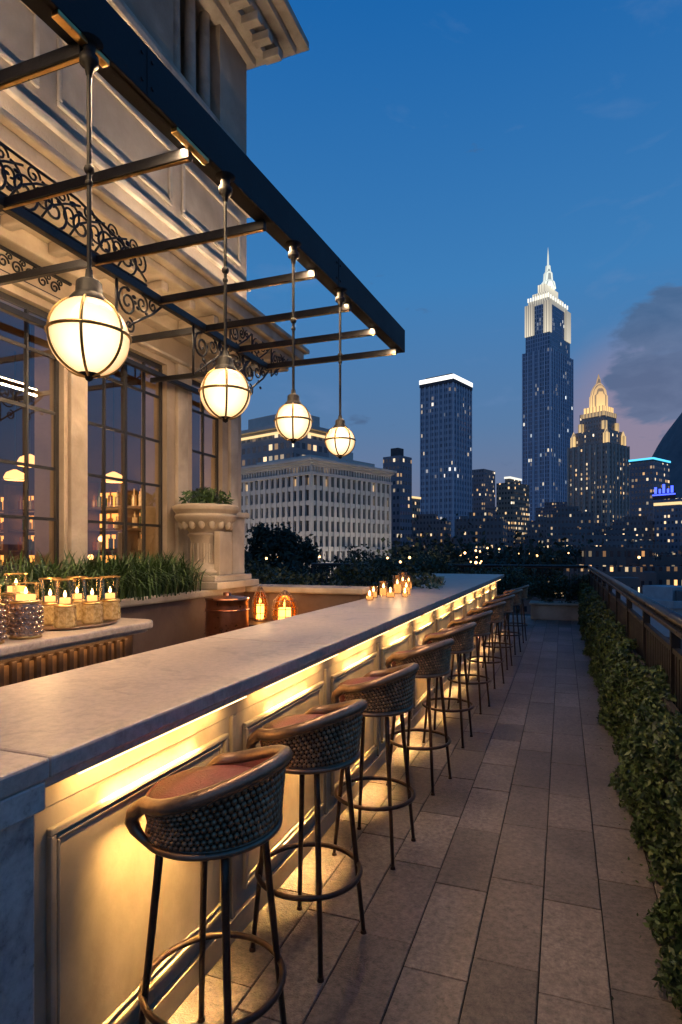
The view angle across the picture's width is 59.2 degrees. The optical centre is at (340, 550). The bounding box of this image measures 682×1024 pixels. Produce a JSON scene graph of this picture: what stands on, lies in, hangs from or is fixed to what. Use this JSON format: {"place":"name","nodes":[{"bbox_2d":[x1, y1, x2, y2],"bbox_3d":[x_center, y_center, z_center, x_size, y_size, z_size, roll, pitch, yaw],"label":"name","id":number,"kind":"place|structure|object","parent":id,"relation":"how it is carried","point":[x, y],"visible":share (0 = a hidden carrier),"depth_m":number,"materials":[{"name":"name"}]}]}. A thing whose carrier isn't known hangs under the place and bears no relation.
{"place":"outdoors","nodes":[
{"label":"outdoors","id":0,"kind":"place"},
{"bbox_2d":[120,592,368,654],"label":"walls","id":1,"kind":"structure","parent":0,"point":[178,622],"depth_m":6.03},
{"bbox_2d":[97,584,372,607],"bbox_3d":[-1.946,0.452,3.748,2.130,0.073,7.680,0,0,20],"label":"coping","id":2,"kind":"object","parent":1,"relation":"on","point":[305,589],"visible":0.52,"depth_m":6.67,"materials":[{"name":"stone"}]},
{"bbox_2d":[172,487,258,589],"bbox_3d":[-1.497,-0.159,6.882,0.760,1.145,0.929,0,0,20],"label":"stone urn pedestal","id":3,"kind":"object","parent":2,"relation":"on","point":[212,525],"visible":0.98,"depth_m":6.65,"materials":[{"name":"stone"}]},
{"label":"planting soil","id":4,"kind":"structure","parent":1,"relation":"on","visible":0},
{"bbox_2d":[0,545,220,602],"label":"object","id":5,"kind":"object","parent":4,"relation":"on","point":[142,577],"visible":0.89,"depth_m":5.11,"materials":[{"name":"green plant"}]},
{"bbox_2d":[241,414,329,466],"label":"building","id":6,"kind":"structure","parent":0,"point":[262,440],"depth_m":177.87,"materials":[{"name":"stone"}]},
{"bbox_2d":[383,448,411,551],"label":"dark office tower","id":7,"kind":"structure","parent":0,"point":[398,461],"depth_m":262.48,"materials":[{"name":"blue glass"}]},
{"bbox_2d":[167,613,681,1023],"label":"terrace paving","id":8,"kind":"structure","parent":0,"point":[498,895],"depth_m":3.00,"materials":[{"name":"stone"}]},
{"bbox_2d":[0,618,152,686],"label":"back bar counter","id":9,"kind":"object","parent":8,"relation":"on","point":[47,653],"visible":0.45,"depth_m":3.75,"materials":[{"name":"stone"}]},
{"bbox_2d":[0,585,6,643],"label":"candle lantern","id":10,"kind":"object","parent":9,"relation":"on","point":[3,626],"visible":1,"depth_m":3.33,"materials":[{"name":"silver glass"}]},
{"bbox_2d":[0,573,30,633],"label":"candle lantern","id":11,"kind":"object","parent":9,"relation":"on","point":[10,593],"visible":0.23,"depth_m":3.75,"materials":[{"name":"silver glass"}]},
{"bbox_2d":[7,582,43,639],"bbox_3d":[-1.877,0.355,3.573,0.198,0.328,0.194,0,0,20],"label":"candle lantern","id":12,"kind":"object","parent":9,"relation":"on","point":[25,617],"visible":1,"depth_m":3.51,"materials":[{"name":"silver glass"}]},
{"bbox_2d":[42,620,116,630],"bbox_3d":[-1.829,0.510,4.163,0.450,0.018,0.608,0,0,20],"label":"glass candle tray","id":13,"kind":"object","parent":9,"relation":"on","point":[79,625],"visible":0.56,"depth_m":4.01,"materials":[{"name":"brown metal"}]},
{"bbox_2d":[39,577,61,624],"bbox_3d":[-1.977,0.342,4.079,0.144,0.314,0.142,0,0,20],"label":"glass candle jar","id":14,"kind":"object","parent":13,"relation":"on","point":[49,602],"visible":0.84,"depth_m":4.02,"materials":[{"name":"gold metal"}]},
{"bbox_2d":[53,578,76,627],"bbox_3d":[-1.808,0.342,3.932,0.144,0.314,0.142,0,0,20],"label":"glass candle jar","id":15,"kind":"object","parent":13,"relation":"on","point":[65,613],"visible":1,"depth_m":3.88,"materials":[{"name":"gold metal"}]},
{"bbox_2d":[66,576,87,620],"bbox_3d":[-1.894,0.342,4.304,0.144,0.314,0.142,0,0,20],"label":"glass candle jar","id":16,"kind":"object","parent":13,"relation":"on","point":[77,599],"visible":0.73,"depth_m":4.26,"materials":[{"name":"gold metal"}]},
{"bbox_2d":[81,577,102,623],"bbox_3d":[-1.713,0.342,4.131,0.144,0.314,0.142,0,0,20],"label":"glass candle jar","id":17,"kind":"object","parent":13,"relation":"on","point":[92,609],"visible":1,"depth_m":4.08,"materials":[{"name":"gold metal"}]},
{"bbox_2d":[100,576,120,620],"bbox_3d":[-1.674,0.342,4.351,0.144,0.314,0.142,0,0,20],"label":"glass candle jar","id":18,"kind":"object","parent":13,"relation":"on","point":[111,606],"visible":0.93,"depth_m":4.30,"materials":[{"name":"gold metal"}]},
{"bbox_2d":[0,249,240,575],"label":"ground floor wall","id":19,"kind":"structure","parent":8,"relation":"on","point":[44,450],"depth_m":6.69,"materials":[{"name":"stone"}]},
{"bbox_2d":[0,291,217,571],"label":"window frames","id":20,"kind":"structure","parent":19,"relation":"attached to","point":[27,308],"depth_m":5.95,"materials":[{"name":"black metal"}]},
{"bbox_2d":[0,0,246,300],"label":"wall","id":21,"kind":"structure","parent":19,"relation":"on","point":[118,127],"depth_m":6.45,"materials":[{"name":"stone"}]},
{"bbox_2d":[0,311,199,556],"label":"room shell","id":22,"kind":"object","parent":21,"relation":"attached to","point":[11,327],"depth_m":8.61},
{"bbox_2d":[1,325,120,483],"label":"pendant rods","id":23,"kind":"object","parent":22,"relation":"hanging from","point":[29,411],"visible":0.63,"depth_m":7.47,"materials":[{"name":"metal"}]},
{"bbox_2d":[3,454,121,482],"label":"pendant shades","id":24,"kind":"object","parent":23,"relation":"hanging from","point":[14,475],"visible":0.66,"depth_m":7.39,"materials":[{"name":"beige glass"}]},
{"bbox_2d":[0,479,140,564],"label":"back shelves","id":25,"kind":"object","parent":22,"relation":"on","point":[13,531],"visible":0.3,"depth_m":8.66,"materials":[{"name":"brown wood"}]},
{"bbox_2d":[1,492,117,563],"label":"shelf backlight","id":26,"kind":"object","parent":25,"relation":"on","point":[107,536],"visible":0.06,"depth_m":8.62,"materials":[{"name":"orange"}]},
{"bbox_2d":[0,488,140,564],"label":"bottles","id":27,"kind":"object","parent":25,"relation":"on","point":[95,503],"visible":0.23,"depth_m":8.47,"materials":[{"name":"glass"}]},
{"bbox_2d":[116,533,136,561],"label":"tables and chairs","id":28,"kind":"object","parent":22,"relation":"on","point":[131,541],"depth_m":8.10,"materials":[{"name":"brown wood"}]},
{"bbox_2d":[88,536,101,559],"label":"table candles","id":29,"kind":"object","parent":28,"relation":"on","point":[99,538],"visible":0.25,"depth_m":6.55,"materials":[{"name":"wax"}]},
{"bbox_2d":[0,0,308,291],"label":"mouldings and cornice","id":30,"kind":"object","parent":21,"relation":"attached to","point":[262,32],"visible":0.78,"depth_m":7.41,"materials":[{"name":"stone"}]},
{"bbox_2d":[0,106,309,376],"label":"ledge cornice","id":31,"kind":"structure","parent":21,"relation":"attached to","point":[179,270],"depth_m":5.20,"materials":[{"name":"stone"}]},
{"bbox_2d":[0,170,288,374],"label":"modillions","id":32,"kind":"object","parent":31,"relation":"attached to","point":[9,223],"visible":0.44,"depth_m":5.71,"materials":[{"name":"stone"}]},
{"bbox_2d":[0,141,287,393],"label":"scroll ironwork","id":33,"kind":"object","parent":19,"relation":"attached to","point":[15,188],"visible":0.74,"depth_m":4.06,"materials":[{"name":"black metal"}]},
{"bbox_2d":[68,363,237,569],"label":"pilasters","id":34,"kind":"object","parent":19,"relation":"attached to","point":[77,465],"visible":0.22,"depth_m":5.57,"materials":[{"name":"stone"}]},
{"bbox_2d":[0,0,404,412],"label":"canopy frame","id":35,"kind":"object","parent":19,"relation":"attached to","point":[137,74],"visible":0.93,"depth_m":3.28,"materials":[{"name":"paint"}]},
{"bbox_2d":[44,31,131,381],"bbox_3d":[-0.932,-1.253,2.221,0.302,1.256,0.302,0,0,-28],"label":"pendant lamp","id":36,"kind":"object","parent":35,"relation":"hanging from","point":[89,338],"visible":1,"depth_m":2.15,"materials":[{"name":"beige glass"}]},
{"bbox_2d":[198,171,251,422],"bbox_3d":[-0.582,-1.262,3.019,0.266,1.238,0.266,0,0,-30],"label":"pendant lamp","id":37,"kind":"object","parent":35,"relation":"hanging from","point":[224,391],"visible":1,"depth_m":2.96,"materials":[{"name":"beige glass"}]},
{"bbox_2d":[274,240,312,443],"bbox_3d":[-0.292,-1.268,3.680,0.241,1.226,0.241,0,0,-18],"label":"pendant lamp","id":38,"kind":"object","parent":35,"relation":"hanging from","point":[293,420],"visible":1,"depth_m":3.63,"materials":[{"name":"beige glass"}]},
{"bbox_2d":[324,287,355,458],"bbox_3d":[-0.006,-1.272,4.331,0.228,1.219,0.228,0,0,4],"label":"pendant lamp","id":39,"kind":"object","parent":35,"relation":"hanging from","point":[339,440],"visible":1,"depth_m":4.29,"materials":[{"name":"beige glass"}]},
{"bbox_2d":[124,744,291,1023],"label":"bar stool","id":40,"kind":"object","parent":8,"relation":"on","point":[224,807],"visible":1,"depth_m":1.79,"materials":[{"name":"brown metal"}]},
{"bbox_2d":[204,592,249,636],"bbox_3d":[-1.142,1.058,6.020,0.500,1.285,0.500,0,0,20],"label":"copper drum","id":41,"kind":"object","parent":8,"relation":"on","point":[226,611],"visible":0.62,"depth_m":5.84,"materials":[{"name":"brown metal"}]},
{"bbox_2d":[0,573,503,1023],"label":"bar counter","id":42,"kind":"object","parent":8,"relation":"on","point":[90,755],"visible":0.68,"depth_m":2.12,"materials":[{"name":"stone"}]},
{"bbox_2d":[370,586,376,596],"bbox_3d":[0.357,0.454,6.585,0.090,0.130,0.089,0,0,20],"label":"bar candle","id":43,"kind":"object","parent":42,"relation":"on","point":[373,594],"visible":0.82,"depth_m":6.56,"materials":[{"name":"beige wax"}]},
{"bbox_2d":[380,583,386,594],"bbox_3d":[0.487,0.434,6.878,0.100,0.170,0.098,0,0,20],"label":"bar candle","id":44,"kind":"object","parent":42,"relation":"on","point":[383,590],"visible":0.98,"depth_m":6.85,"materials":[{"name":"beige wax"}]},
{"bbox_2d":[387,587,393,596],"bbox_3d":[0.549,0.463,6.674,0.100,0.112,0.098,0,0,20],"label":"bar candle","id":45,"kind":"object","parent":42,"relation":"on","point":[390,594],"visible":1,"depth_m":6.64,"materials":[{"name":"beige wax"}]},
{"bbox_2d":[394,579,400,592],"bbox_3d":[0.683,0.409,7.264,0.110,0.220,0.108,0,0,20],"label":"bar candle","id":46,"kind":"object","parent":42,"relation":"on","point":[397,587],"visible":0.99,"depth_m":7.23,"materials":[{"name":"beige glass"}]},
{"bbox_2d":[399,577,405,589],"bbox_3d":[0.792,0.399,7.704,0.110,0.240,0.108,0,0,20],"label":"bar candle","id":47,"kind":"object","parent":42,"relation":"on","point":[402,584],"visible":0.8,"depth_m":7.67,"materials":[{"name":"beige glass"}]},
{"bbox_2d":[403,583,409,593],"bbox_3d":[0.763,0.434,7.021,0.100,0.170,0.098,0,0,20],"label":"bar candle","id":48,"kind":"object","parent":42,"relation":"on","point":[407,590],"visible":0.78,"depth_m":6.99,"materials":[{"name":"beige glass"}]},
{"bbox_2d":[406,578,411,588],"bbox_3d":[0.912,0.429,8.086,0.100,0.180,0.098,0,0,20],"label":"bar candle","id":49,"kind":"object","parent":42,"relation":"on","point":[409,584],"visible":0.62,"depth_m":8.05,"materials":[{"name":"beige wax"}]},
{"bbox_2d":[249,618,277,626],"bbox_3d":[-0.631,1.250,6.652,1.200,0.900,0.540,0,0,20],"label":"service cabinet","id":50,"kind":"object","parent":8,"relation":"on","point":[252,622],"visible":0.06,"depth_m":6.78,"materials":[{"name":"brown wood"}]},
{"bbox_2d":[252,586,268,620],"bbox_3d":[-0.922,0.599,6.845,0.192,0.400,0.192,0,0,20],"label":"caged glass lantern","id":51,"kind":"object","parent":50,"relation":"on","point":[260,613],"visible":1,"depth_m":6.81,"materials":[{"name":"brown metal"}]},
{"bbox_2d":[271,590,297,620],"bbox_3d":[-0.618,0.614,6.573,0.294,0.370,0.294,0,0,20],"label":"caged glass lantern","id":52,"kind":"object","parent":50,"relation":"on","point":[284,611],"visible":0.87,"depth_m":6.53,"materials":[{"name":"brown metal"}]},
{"bbox_2d":[246,699,367,982],"bbox_3d":[-0.130,1.167,2.605,0.485,1.066,0.516,0,0,31],"label":"bar stool","id":53,"kind":"object","parent":8,"relation":"on","point":[319,740],"visible":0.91,"depth_m":2.44,"materials":[{"name":"brown wicker"}]},
{"bbox_2d":[331,663,418,869],"bbox_3d":[0.202,1.167,3.432,0.485,1.066,0.516,0,0,25],"label":"bar stool","id":54,"kind":"object","parent":8,"relation":"on","point":[387,693],"visible":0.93,"depth_m":3.27,"materials":[{"name":"brown wicker"}]},
{"bbox_2d":[244,552,534,595],"bbox_3d":[0.144,0.617,12.742,7.368,1.276,8.562,0,0,20],"label":"hedge","id":55,"kind":"object","parent":8,"relation":"on","point":[388,573],"visible":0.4,"depth_m":10.60,"materials":[{"name":"green plant"}]},
{"bbox_2d":[385,638,453,795],"bbox_3d":[0.585,1.167,4.409,0.485,1.066,0.516,0,0,30],"label":"bar stool","id":56,"kind":"object","parent":8,"relation":"on","point":[431,660],"visible":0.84,"depth_m":4.23,"materials":[{"name":"brown metal"}]},
{"bbox_2d":[422,622,476,747],"bbox_3d":[0.972,1.167,5.397,0.485,1.066,0.516,0,0,24],"label":"bar stool","id":57,"kind":"object","parent":8,"relation":"on","point":[462,636],"visible":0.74,"depth_m":5.23,"materials":[{"name":"brown metal"}]},
{"bbox_2d":[447,610,492,713],"bbox_3d":[1.389,1.167,6.468,0.485,1.066,0.516,0,0,28],"label":"bar stool","id":58,"kind":"object","parent":8,"relation":"on","point":[482,621],"visible":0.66,"depth_m":6.30,"materials":[{"name":"brown metal"}]},
{"bbox_2d":[466,601,505,688],"bbox_3d":[1.851,1.167,7.630,0.485,1.066,0.516,0,0,33],"label":"bar stool","id":59,"kind":"object","parent":8,"relation":"on","point":[497,615],"visible":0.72,"depth_m":7.46,"materials":[{"name":"brown metal"}]},
{"bbox_2d":[311,563,681,713],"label":"terrace railing","id":60,"kind":"object","parent":8,"relation":"on","point":[656,646],"visible":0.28,"depth_m":4.77,"materials":[{"name":"metal"}]},
{"bbox_2d":[481,594,514,669],"bbox_3d":[2.304,1.167,8.796,0.485,1.066,0.516,0,0,26],"label":"bar stool","id":61,"kind":"object","parent":8,"relation":"on","point":[508,606],"visible":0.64,"depth_m":8.63,"materials":[{"name":"brown metal"}]},
{"bbox_2d":[493,589,522,654],"bbox_3d":[2.783,1.167,10.004,0.485,1.066,0.516,0,0,30],"label":"bar stool","id":62,"kind":"object","parent":8,"relation":"on","point":[517,597],"visible":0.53,"depth_m":9.84,"materials":[{"name":"brown metal"}]},
{"bbox_2d":[503,585,528,642],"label":"bar stool","id":63,"kind":"object","parent":8,"relation":"on","point":[524,592],"visible":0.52,"depth_m":11.10,"materials":[{"name":"brown metal"}]},
{"bbox_2d":[529,601,579,620],"bbox_3d":[5.362,1.490,14.884,1.310,0.420,0.640,0,0,20],"label":"stone planter","id":64,"kind":"object","parent":8,"relation":"on","point":[553,610],"visible":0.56,"depth_m":14.65,"materials":[{"name":"stone"}]},
{"bbox_2d":[527,571,589,602],"bbox_3d":[5.401,0.918,14.830,1.606,0.900,0.751,0,0,20],"label":"shrub","id":65,"kind":"object","parent":64,"relation":"in","point":[564,587],"visible":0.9,"depth_m":14.76,"materials":[{"name":"green plant"}]},
{"bbox_2d":[579,642,643,999],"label":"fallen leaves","id":66,"kind":"object","parent":8,"relation":"on","point":[628,858],"visible":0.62,"depth_m":3.24,"materials":[{"name":"brown plant"}]},
{"bbox_2d":[577,581,681,1023],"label":"ivy hedge","id":67,"kind":"object","parent":8,"relation":"on","point":[639,717],"visible":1,"depth_m":3.28,"materials":[{"name":"plant"}]},
{"bbox_2d":[241,0,681,506],"label":"sky","id":68,"kind":"structure","parent":0,"point":[441,150],"materials":[{"name":"blue"}]},
{"bbox_2d":[652,413,681,497],"bbox_3d":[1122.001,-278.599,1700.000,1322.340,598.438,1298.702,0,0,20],"label":"curved tower","id":69,"kind":"structure","parent":0,"point":[669,447],"depth_m":1645.84,"materials":[{"name":"blue glass"}]},
{"bbox_3d":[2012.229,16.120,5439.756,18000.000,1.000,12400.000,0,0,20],"label":"ground","id":70,"kind":"structure","parent":0,"visible":0},
{"bbox_2d":[244,551,269,568],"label":"city tree","id":71,"kind":"object","parent":70,"relation":"on","point":[248,554],"visible":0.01,"depth_m":87.25,"materials":[{"name":"green plant"}]},
{"bbox_2d":[244,557,285,574],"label":"city tree","id":72,"kind":"object","parent":70,"relation":"on","point":[247,559],"visible":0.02,"depth_m":79.74,"materials":[{"name":"green plant"}]},
{"bbox_2d":[244,519,325,568],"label":"city tree","id":73,"kind":"object","parent":70,"relation":"on","point":[284,545],"visible":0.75,"depth_m":89.45,"materials":[{"name":"green plant"}]},
{"bbox_2d":[269,556,327,582],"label":"city tree","id":74,"kind":"object","parent":70,"relation":"on","point":[294,564],"visible":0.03,"depth_m":83.01,"materials":[{"name":"green plant"}]},
{"bbox_2d":[285,560,341,584],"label":"city tree","id":75,"kind":"object","parent":70,"relation":"on","point":[303,570],"visible":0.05,"depth_m":77.18,"materials":[{"name":"green plant"}]},
{"bbox_2d":[241,455,396,577],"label":"office building","id":76,"kind":"structure","parent":70,"relation":"on","point":[311,466],"depth_m":127.76,"materials":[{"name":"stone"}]},
{"bbox_2d":[316,555,359,585],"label":"city tree","id":77,"kind":"object","parent":70,"relation":"on","point":[331,567],"visible":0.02,"depth_m":89.92,"materials":[{"name":"green plant"}]},
{"bbox_2d":[329,452,374,466],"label":"stone hotel block","id":78,"kind":"structure","parent":70,"relation":"on","point":[348,457],"depth_m":224.85,"materials":[{"name":"stone"}]},
{"bbox_2d":[330,544,379,575],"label":"city tree","id":79,"kind":"object","parent":70,"relation":"on","point":[356,552],"visible":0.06,"depth_m":95.88,"materials":[{"name":"green plant"}]},
{"bbox_2d":[419,373,472,536],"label":"slab office tower","id":80,"kind":"structure","parent":70,"relation":"on","point":[446,446],"depth_m":357.14,"materials":[{"name":"blue glass"}]},
{"bbox_2d":[358,513,603,612],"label":"distant trees","id":81,"kind":"object","parent":70,"relation":"on","point":[561,556],"visible":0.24,"depth_m":132.55,"materials":[{"name":"green plant"}]},
{"bbox_2d":[472,469,494,517],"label":"slate tower","id":82,"kind":"structure","parent":70,"relation":"on","point":[483,490],"depth_m":424.10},
{"bbox_2d":[496,476,528,543],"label":"golden residential block","id":83,"kind":"structure","parent":70,"relation":"on","point":[512,501],"depth_m":385.61,"materials":[{"name":"grey metal"}]},
{"bbox_2d":[412,506,653,558],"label":"distant city blocks","id":84,"kind":"structure","parent":70,"relation":"on","point":[627,529],"depth_m":292.94,"materials":[{"name":"grey concrete"}]},
{"bbox_2d":[412,527,668,556],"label":"distant city blocks","id":85,"kind":"structure","parent":70,"relation":"on","point":[579,532],"depth_m":277.88,"materials":[{"name":"grey concrete"}]},
{"bbox_2d":[412,496,420,519],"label":"lowrise office","id":86,"kind":"structure","parent":85,"relation":"on","point":[415,506],"depth_m":303.85,"materials":[{"name":"grey concrete"}]},
{"bbox_2d":[522,252,573,520],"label":"supertall tower","id":87,"kind":"structure","parent":70,"relation":"on","point":[547,397],"depth_m":613.43,"materials":[{"name":"blue glass"}]},
{"bbox_2d":[495,496,681,522],"bbox_3d":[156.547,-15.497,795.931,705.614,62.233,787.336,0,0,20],"label":"distant city blocks","id":88,"kind":"structure","parent":70,"relation":"on","point":[549,507],"depth_m":445.66,"materials":[{"name":"grey concrete"}]},
{"bbox_2d":[567,374,629,525],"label":"art deco tower","id":89,"kind":"structure","parent":70,"relation":"on","point":[598,468],"depth_m":411.46,"materials":[{"name":"grey stone"}]},
{"bbox_2d":[519,545,681,613],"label":"distant city blocks","id":90,"kind":"structure","parent":70,"relation":"on","point":[659,569],"depth_m":118.29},
{"bbox_2d":[606,576,681,649],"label":"distant city blocks","id":91,"kind":"structure","parent":70,"relation":"on","point":[633,583],"depth_m":93.50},
{"bbox_2d":[612,585,681,636],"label":"white roof building","id":92,"kind":"structure","parent":70,"relation":"on","point":[664,595],"depth_m":62.59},
{"bbox_2d":[629,457,670,520],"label":"glass tower","id":93,"kind":"structure","parent":70,"relation":"on","point":[647,475],"depth_m":334.75,"materials":[{"name":"blue glass"}]},
{"bbox_2d":[654,498,681,554],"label":"office tower","id":94,"kind":"structure","parent":70,"relation":"on","point":[667,524],"depth_m":294.07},
{"bbox_2d":[653,490,675,499],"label":"sign frame","id":95,"kind":"object","parent":94,"relation":"on","point":[660,497],"visible":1,"depth_m":295.67,"materials":[{"name":"blue metal"}]},
{"bbox_2d":[652,484,674,495],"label":"neon sign","id":96,"kind":"object","parent":95,"relation":"attached to","point":[663,490],"visible":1,"depth_m":295.85,"materials":[{"name":"blue"}]},
{"bbox_2d":[654,501,681,505],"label":"light band","id":97,"kind":"object","parent":94,"relation":"attached to","point":[668,503],"visible":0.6,"depth_m":294.26,"materials":[{"name":"yellow"}]},
{"bbox_3d":[-4.978,8.980,5.493,14.850,13.280,26.850,0,0,20],"label":"podium building","id":98,"kind":"object","parent":70,"relation":"on","visible":0},
{"bbox_2d":[265,547,568,563],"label":"garden lights","id":99,"kind":"object","parent":98,"relation":"on","point":[266,558],"visible":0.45,"depth_m":111.86,"materials":[{"name":"white"}]}
]}

